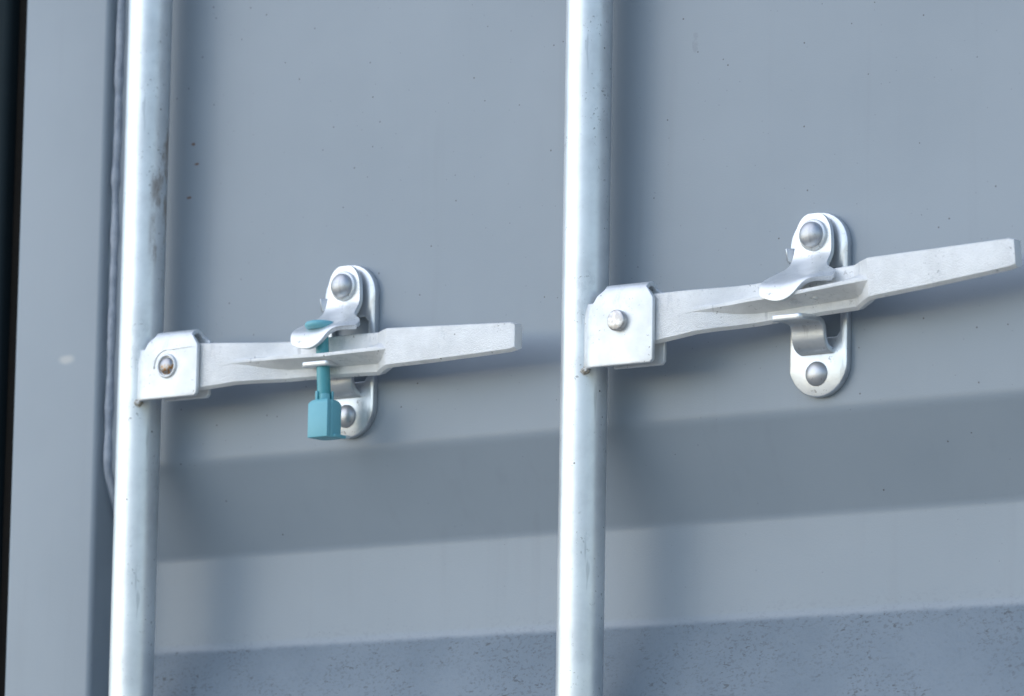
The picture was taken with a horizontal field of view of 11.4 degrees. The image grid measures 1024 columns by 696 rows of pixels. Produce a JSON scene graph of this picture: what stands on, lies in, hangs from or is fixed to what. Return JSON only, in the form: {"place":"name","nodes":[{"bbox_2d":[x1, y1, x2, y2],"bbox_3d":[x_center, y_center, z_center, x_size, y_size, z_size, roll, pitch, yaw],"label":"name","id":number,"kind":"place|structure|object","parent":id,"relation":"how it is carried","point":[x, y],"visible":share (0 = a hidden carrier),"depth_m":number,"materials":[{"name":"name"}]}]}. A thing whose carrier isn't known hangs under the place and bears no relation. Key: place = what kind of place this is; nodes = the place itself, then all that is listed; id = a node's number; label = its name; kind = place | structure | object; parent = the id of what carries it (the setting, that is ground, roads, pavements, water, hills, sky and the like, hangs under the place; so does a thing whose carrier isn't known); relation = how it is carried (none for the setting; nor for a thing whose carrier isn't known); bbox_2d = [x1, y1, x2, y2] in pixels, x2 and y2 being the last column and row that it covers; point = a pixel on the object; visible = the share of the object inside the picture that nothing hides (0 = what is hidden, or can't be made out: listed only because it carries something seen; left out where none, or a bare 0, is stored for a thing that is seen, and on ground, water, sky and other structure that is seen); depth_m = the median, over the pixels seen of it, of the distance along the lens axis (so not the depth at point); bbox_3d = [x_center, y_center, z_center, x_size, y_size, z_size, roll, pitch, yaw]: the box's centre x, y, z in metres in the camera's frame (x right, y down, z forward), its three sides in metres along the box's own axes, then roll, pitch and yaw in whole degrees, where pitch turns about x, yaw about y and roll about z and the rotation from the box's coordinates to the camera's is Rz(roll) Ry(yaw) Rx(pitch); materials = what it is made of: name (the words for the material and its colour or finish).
{"place":"outdoors","nodes":[
{"label":"outdoors","id":0,"kind":"place"},
{"label":"ground","id":1,"kind":"structure","parent":0,"visible":0},
{"bbox_2d":[0,0,19,604],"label":"corner post","id":2,"kind":"object","parent":1,"relation":"on","point":[9,29],"visible":0.28,"depth_m":4.12,"materials":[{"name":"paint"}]},
{"bbox_2d":[0,0,1023,695],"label":"container door","id":3,"kind":"structure","parent":2,"relation":"attached to","point":[772,528],"depth_m":3.79,"materials":[{"name":"grey paint"}]},
{"bbox_2d":[108,0,521,695],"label":"locking bar","id":4,"kind":"object","parent":3,"relation":"attached to","point":[156,364],"visible":0.99,"depth_m":3.92,"materials":[{"name":"metal"}]},
{"bbox_2d":[291,265,379,438],"bbox_3d":[-0.131,-0.001,3.844,0.058,0.132,0.052,-6,-11,36],"label":"handle catch","id":5,"kind":"object","parent":3,"relation":"attached to","point":[351,299],"visible":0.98,"depth_m":3.85,"materials":[{"name":"metal"}]},
{"bbox_2d":[305,320,349,440],"bbox_3d":[-0.140,0.024,3.832,0.030,0.089,0.027,-6,-11,36],"label":"bolt seal","id":6,"kind":"object","parent":5,"relation":"attached to","point":[324,414],"visible":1,"depth_m":3.82,"materials":[{"name":"teal plastic"}]},
{"bbox_2d":[555,0,1021,695],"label":"locking bar","id":7,"kind":"object","parent":3,"relation":"attached to","point":[605,326],"visible":1,"depth_m":3.67,"materials":[{"name":"metal"}]},
{"bbox_2d":[759,213,851,397],"bbox_3d":[0.207,-0.034,3.599,0.058,0.132,0.052,-6,-11,36],"label":"handle catch","id":8,"kind":"object","parent":3,"relation":"attached to","point":[820,249],"visible":1,"depth_m":3.61,"materials":[{"name":"metal"}]}
]}

